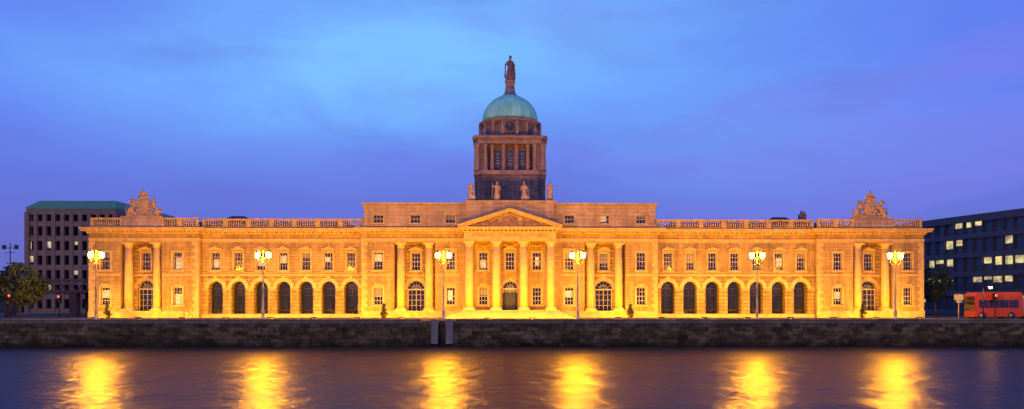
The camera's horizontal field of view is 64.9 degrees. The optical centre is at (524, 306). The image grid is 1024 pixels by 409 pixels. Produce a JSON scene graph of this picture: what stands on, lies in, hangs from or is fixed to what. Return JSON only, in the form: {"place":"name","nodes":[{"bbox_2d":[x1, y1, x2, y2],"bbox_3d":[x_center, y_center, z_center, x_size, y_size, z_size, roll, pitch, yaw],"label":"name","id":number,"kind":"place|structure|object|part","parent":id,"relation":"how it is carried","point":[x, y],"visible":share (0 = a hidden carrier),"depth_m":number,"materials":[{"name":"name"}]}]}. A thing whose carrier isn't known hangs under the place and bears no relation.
{"place":"outdoors","nodes":[
{"label":"outdoors","id":0,"kind":"place"},
{"bbox_2d":[0,312,1018,317],"bbox_3d":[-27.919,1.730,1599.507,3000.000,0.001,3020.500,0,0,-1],"label":"ground","id":1,"kind":"structure","parent":0,"point":[2,315],"depth_m":133.62,"materials":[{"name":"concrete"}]},
{"bbox_2d":[0,301,23,311],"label":"distant buildings","id":2,"kind":"structure","parent":1,"relation":"on","point":[2,307],"depth_m":225.74,"materials":[{"name":"brick"}]},
{"bbox_2d":[0,266,32,317],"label":"street tree","id":3,"kind":"object","parent":1,"relation":"on","point":[6,308],"visible":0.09,"depth_m":116.56,"materials":[{"name":"green plant"}]},
{"bbox_2d":[0,262,50,317],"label":"street tree","id":4,"kind":"object","parent":1,"relation":"on","point":[26,291],"visible":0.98,"depth_m":109.87,"materials":[{"name":"green plant"}]},
{"bbox_2d":[0,279,88,315],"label":"railway bridge","id":5,"kind":"structure","parent":1,"relation":"on","point":[74,302],"depth_m":126.98,"materials":[{"name":"metal"}]},
{"bbox_2d":[2,243,18,264],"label":"signal mast","id":6,"kind":"object","parent":5,"relation":"on","point":[15,247],"visible":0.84,"depth_m":138.44,"materials":[{"name":"metal"}]},
{"bbox_2d":[57,295,61,316],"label":"traffic light","id":7,"kind":"object","parent":1,"relation":"on","point":[59,301],"visible":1,"depth_m":112.84,"materials":[{"name":"paint"}]},
{"bbox_2d":[24,201,175,313],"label":"brown office block","id":8,"kind":"structure","parent":1,"relation":"on","point":[56,243],"depth_m":168.24,"materials":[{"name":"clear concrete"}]},
{"bbox_2d":[133,243,161,310],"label":"pavilion recess wall","id":9,"kind":"structure","parent":1,"relation":"on","point":[136,258],"depth_m":110.59,"materials":[{"name":"stone"}]},
{"bbox_2d":[396,243,434,310],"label":"recess wall","id":10,"kind":"structure","parent":1,"relation":"on","point":[407,254],"depth_m":111.25,"materials":[{"name":"stone"}]},
{"bbox_2d":[585,243,623,308],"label":"recess wall","id":11,"kind":"structure","parent":1,"relation":"on","point":[611,246],"depth_m":111.72,"materials":[{"name":"stone"}]},
{"bbox_2d":[853,244,880,310],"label":"pavilion recess wall","id":12,"kind":"structure","parent":1,"relation":"on","point":[877,260],"depth_m":112.38,"materials":[{"name":"stone"}]},
{"bbox_2d":[923,265,954,317],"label":"street tree","id":13,"kind":"object","parent":1,"relation":"on","point":[942,288],"visible":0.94,"depth_m":118.28,"materials":[{"name":"green plant"}]},
{"bbox_2d":[899,210,1023,314],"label":"walls","id":14,"kind":"structure","parent":1,"relation":"on","point":[973,254],"depth_m":148.49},
{"bbox_2d":[894,208,1023,226],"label":"roof","id":15,"kind":"structure","parent":14,"relation":"on","point":[997,212],"depth_m":148.76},
{"bbox_2d":[924,221,1023,302],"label":"lit rooms","id":16,"kind":"object","parent":14,"relation":"attached to","point":[1008,259],"visible":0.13,"depth_m":145.50,"materials":[{"name":"yellow"}]},
{"bbox_2d":[923,216,1023,309],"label":"glazing","id":17,"kind":"structure","parent":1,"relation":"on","point":[988,247],"depth_m":148.00,"materials":[{"name":"blue glass"}]},
{"bbox_2d":[964,292,1022,318],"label":"red bus","id":18,"kind":"object","parent":1,"relation":"on","point":[1008,305],"visible":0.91,"depth_m":102.58,"materials":[{"name":"paint"}]},
{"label":"windows","id":19,"kind":"part","parent":18,"relation":"part of","materials":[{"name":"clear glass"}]},
{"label":"main body","id":20,"kind":"object","parent":1,"relation":"on","visible":0},
{"bbox_2d":[78,208,933,317],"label":"stone trim","id":21,"kind":"structure","parent":20,"relation":"on","point":[511,233],"depth_m":110.20,"materials":[{"name":"beige stone"}]},
{"bbox_2d":[121,241,892,310],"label":"columns","id":22,"kind":"structure","parent":21,"relation":"on","point":[496,287],"depth_m":109.88,"materials":[{"name":"stone"}]},
{"bbox_2d":[121,200,892,227],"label":"attic blocks","id":23,"kind":"structure","parent":21,"relation":"on","point":[543,209],"depth_m":109.83,"materials":[{"name":"beige stone"}]},
{"bbox_2d":[125,189,162,215],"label":"coat of arms sculpture","id":24,"kind":"object","parent":23,"relation":"on","point":[143,206],"visible":0.98,"depth_m":109.52,"materials":[{"name":"stone"}]},
{"bbox_2d":[467,181,475,199],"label":"stone statue","id":25,"kind":"object","parent":23,"relation":"on","point":[471,196],"visible":0.94,"depth_m":110.20,"materials":[{"name":"beige stone"}]},
{"bbox_2d":[492,181,500,199],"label":"stone statue","id":26,"kind":"object","parent":23,"relation":"on","point":[497,194],"visible":0.94,"depth_m":110.30,"materials":[{"name":"beige stone"}]},
{"bbox_2d":[520,181,528,199],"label":"stone statue","id":27,"kind":"object","parent":23,"relation":"on","point":[524,195],"visible":0.92,"depth_m":110.34,"materials":[{"name":"beige stone"}]},
{"bbox_2d":[545,181,553,199],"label":"stone statue","id":28,"kind":"object","parent":23,"relation":"on","point":[550,194],"visible":0.91,"depth_m":110.43,"materials":[{"name":"beige stone"}]},
{"bbox_2d":[852,191,887,217],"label":"coat of arms sculpture","id":29,"kind":"object","parent":23,"relation":"on","point":[870,207],"visible":0.97,"depth_m":111.27,"materials":[{"name":"stone"}]},
{"bbox_2d":[475,215,544,225],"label":"tympanum sculpture","id":30,"kind":"object","parent":21,"relation":"on","point":[507,221],"visible":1,"depth_m":107.35,"materials":[{"name":"stone"}]},
{"bbox_2d":[166,216,848,227],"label":"slate roofs","id":31,"kind":"structure","parent":20,"relation":"on","point":[244,217],"depth_m":122.12,"materials":[{"name":"grey stone"}]},
{"bbox_2d":[475,120,544,199],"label":"tower drum","id":32,"kind":"object","parent":20,"relation":"on","point":[510,185],"visible":0.41,"depth_m":122.75,"materials":[{"name":"stone"}]},
{"bbox_2d":[504,120,515,132],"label":"clock face","id":33,"kind":"object","parent":32,"relation":"attached to","point":[511,127],"visible":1,"depth_m":123.03},
{"bbox_2d":[472,116,547,178],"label":"tower columns and cornices","id":34,"kind":"structure","parent":32,"relation":"attached to","point":[484,138],"depth_m":122.78,"materials":[{"name":"beige stone"}]},
{"bbox_2d":[482,95,537,120],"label":"copper dome","id":35,"kind":"structure","parent":32,"relation":"on","point":[510,105],"depth_m":124.70,"materials":[{"name":"teal metal"}]},
{"bbox_2d":[502,80,517,95],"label":"statue pedestal","id":36,"kind":"object","parent":35,"relation":"on","point":[509,88],"visible":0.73,"depth_m":127.27,"materials":[{"name":"stone"}]},
{"bbox_2d":[504,55,515,79],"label":"crowned statue with anchor","id":37,"kind":"object","parent":36,"relation":"on","point":[510,64],"visible":0.97,"depth_m":127.56,"materials":[{"name":"stone"}]},
{"bbox_2d":[495,150,524,166],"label":"tower windows","id":38,"kind":"structure","parent":32,"relation":"in","point":[509,154],"depth_m":123.92,"materials":[{"name":"black glass"}]},
{"bbox_2d":[495,157,524,160],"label":"tower window bars","id":39,"kind":"object","parent":38,"relation":"attached to","point":[512,160],"visible":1,"depth_m":123.89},
{"bbox_2d":[798,209,878,226],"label":"chimneys","id":40,"kind":"object","parent":20,"relation":"on","point":[801,216],"visible":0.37,"depth_m":119.75,"materials":[{"name":"stone"}]},
{"bbox_2d":[0,346,1023,408],"bbox_3d":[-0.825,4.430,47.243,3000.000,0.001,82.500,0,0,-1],"label":"river water","id":41,"kind":"structure","parent":0,"point":[817,377],"depth_m":49.91,"materials":[{"name":"blue liquid"}]},
{"bbox_2d":[0,318,1023,321],"bbox_3d":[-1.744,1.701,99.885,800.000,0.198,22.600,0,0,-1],"label":"pavement","id":42,"kind":"structure","parent":0,"point":[426,319],"depth_m":104.00,"materials":[{"name":"grey concrete"}]},
{"bbox_2d":[8,294,12,317],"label":"traffic light","id":43,"kind":"object","parent":42,"relation":"on","point":[10,298],"visible":1,"depth_m":103.84,"materials":[{"name":"paint"}]},
{"bbox_2d":[88,248,104,318],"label":"street lamp","id":44,"kind":"object","parent":42,"relation":"on","point":[91,253],"visible":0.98,"depth_m":88.22,"materials":[{"name":"grey metal"}]},
{"bbox_2d":[89,234,200,317],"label":"pavilion wall","id":45,"kind":"structure","parent":42,"relation":"on","point":[116,282],"depth_m":109.17,"materials":[{"name":"stone"}]},
{"bbox_2d":[254,249,271,318],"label":"street lamp","id":46,"kind":"object","parent":42,"relation":"on","point":[257,254],"visible":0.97,"depth_m":88.54,"materials":[{"name":"grey metal"}]},
{"bbox_2d":[201,276,361,313],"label":"arcade wall","id":47,"kind":"structure","parent":42,"relation":"on","point":[273,301],"depth_m":110.47,"materials":[{"name":"stone"}]},
{"bbox_2d":[201,234,361,273],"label":"arcade upper wall","id":48,"kind":"structure","parent":47,"relation":"on","point":[294,256],"depth_m":110.43,"materials":[{"name":"stone"}]},
{"bbox_2d":[103,216,909,313],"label":"window glass","id":49,"kind":"object","parent":47,"relation":"on","point":[412,293],"visible":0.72,"depth_m":111.73,"materials":[{"name":"black glass"}]},
{"bbox_2d":[104,216,802,295],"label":"window blinds","id":50,"kind":"object","parent":49,"relation":"attached to","point":[379,291],"depth_m":110.82,"materials":[{"name":"white fabric"}]},
{"bbox_2d":[103,216,839,303],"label":"lit windows","id":51,"kind":"structure","parent":49,"relation":"attached to","point":[106,293],"depth_m":110.25,"materials":[{"name":"yellow glass"}]},
{"bbox_2d":[102,215,910,310],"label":"window sashes","id":52,"kind":"object","parent":49,"relation":"attached to","point":[513,288],"depth_m":110.88,"materials":[{"name":"white wood"}]},
{"bbox_2d":[212,288,803,312],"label":"arcade gates","id":53,"kind":"object","parent":47,"relation":"attached to","point":[354,295],"visible":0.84,"depth_m":111.79,"materials":[{"name":"metal"}]},
{"bbox_2d":[435,249,451,320],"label":"street lamp","id":54,"kind":"object","parent":42,"relation":"on","point":[438,256],"visible":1,"depth_m":88.85,"materials":[{"name":"grey metal"}]},
{"bbox_2d":[362,234,656,311],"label":"wall","id":55,"kind":"structure","parent":42,"relation":"on","point":[388,283],"depth_m":110.00,"materials":[{"name":"stone"}]},
{"bbox_2d":[503,293,516,309],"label":"door","id":56,"kind":"structure","parent":55,"relation":"attached to","point":[509,301],"depth_m":110.31,"materials":[{"name":"paint"}]},
{"bbox_2d":[446,310,573,317],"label":"portico steps","id":57,"kind":"structure","parent":42,"relation":"on","point":[509,313],"depth_m":106.01,"materials":[{"name":"stone"}]},
{"bbox_2d":[0,322,1023,346],"bbox_3d":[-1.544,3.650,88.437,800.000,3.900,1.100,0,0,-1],"label":"wall stones","id":58,"kind":"object","parent":42,"relation":"attached to","point":[526,335],"depth_m":87.96,"materials":[{"name":"stone"}]},
{"bbox_2d":[431,319,453,343],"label":"pale stone jambs","id":59,"kind":"object","parent":58,"relation":"part of","point":[435,330],"visible":1,"depth_m":87.67,"materials":[{"name":"stone"}]},
{"bbox_2d":[0,321,900,343],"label":"iron ladder and rings","id":60,"kind":"object","parent":58,"relation":"attached to","point":[440,332],"visible":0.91,"depth_m":88.24,"materials":[{"name":"metal"}]},
{"bbox_2d":[0,319,1023,323],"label":"coping","id":61,"kind":"object","parent":42,"relation":"on","point":[228,321],"visible":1,"depth_m":87.75,"materials":[{"name":"stone"}]},
{"bbox_2d":[569,249,585,318],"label":"street lamp","id":62,"kind":"object","parent":42,"relation":"on","point":[582,254],"visible":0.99,"depth_m":89.12,"materials":[{"name":"grey metal"}]},
{"bbox_2d":[657,276,814,313],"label":"arcade wall","id":63,"kind":"structure","parent":42,"relation":"on","point":[766,301],"depth_m":111.59,"materials":[{"name":"stone"}]},
{"bbox_2d":[657,235,814,273],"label":"arcade upper wall","id":64,"kind":"structure","parent":63,"relation":"on","point":[723,258],"depth_m":111.54,"materials":[{"name":"stone"}]},
{"bbox_2d":[749,249,764,318],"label":"street lamp","id":65,"kind":"object","parent":42,"relation":"on","point":[762,254],"visible":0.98,"depth_m":89.49,"materials":[{"name":"grey metal"}]},
{"bbox_2d":[815,235,922,317],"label":"pavilion wall","id":66,"kind":"structure","parent":42,"relation":"on","point":[829,282],"depth_m":110.83,"materials":[{"name":"stone"}]},
{"bbox_2d":[887,249,903,318],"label":"street lamp","id":67,"kind":"object","parent":42,"relation":"on","point":[890,255],"visible":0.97,"depth_m":89.76,"materials":[{"name":"grey metal"}]},
{"bbox_2d":[954,294,963,318],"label":"direction sign","id":68,"kind":"object","parent":42,"relation":"on","point":[958,297],"visible":1,"depth_m":102.91,"materials":[{"name":"metal"}]},
{"bbox_2d":[992,293,996,318],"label":"traffic light","id":69,"kind":"object","parent":42,"relation":"on","point":[994,297],"visible":1,"depth_m":102.02,"materials":[{"name":"paint"}]},
{"bbox_2d":[0,0,1023,277],"label":"sky","id":70,"kind":"structure","parent":0,"point":[213,109],"materials":[{"name":"blue"}]},
{"bbox_2d":[369,205,655,224],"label":"attic wall","id":71,"kind":"structure","parent":0,"point":[388,211],"depth_m":110.17,"materials":[{"name":"beige stone"}]},
{"label":"road","id":72,"kind":"structure","parent":0,"visible":0},
{"bbox_2d":[982,286,992,318],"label":"street lamp","id":73,"kind":"object","parent":72,"relation":"on","point":[983,301],"visible":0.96,"depth_m":98.94,"materials":[{"name":"metal"}]},
{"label":"planter pot","id":74,"kind":"object","parent":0,"visible":0},
{"bbox_2d":[102,303,111,315],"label":"topiary shrub","id":75,"kind":"object","parent":74,"relation":"in","point":[106,310],"visible":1,"depth_m":105.74,"materials":[{"name":"green plant"}]},
{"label":"planter pot","id":76,"kind":"object","parent":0,"visible":0},
{"bbox_2d":[380,303,388,315],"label":"topiary shrub","id":77,"kind":"object","parent":76,"relation":"in","point":[384,309],"visible":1,"depth_m":106.38,"materials":[{"name":"green plant"}]},
{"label":"planter pot","id":78,"kind":"object","parent":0,"visible":0},
{"bbox_2d":[626,304,634,314],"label":"topiary shrub","id":79,"kind":"object","parent":78,"relation":"in","point":[630,310],"visible":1,"depth_m":106.97,"materials":[{"name":"green plant"}]},
{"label":"planter pot","id":80,"kind":"object","parent":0,"visible":0},
{"bbox_2d":[860,304,867,313],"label":"topiary shrub","id":81,"kind":"object","parent":80,"relation":"in","point":[862,309],"visible":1,"depth_m":107.48,"materials":[{"name":"green plant"}]}
]}

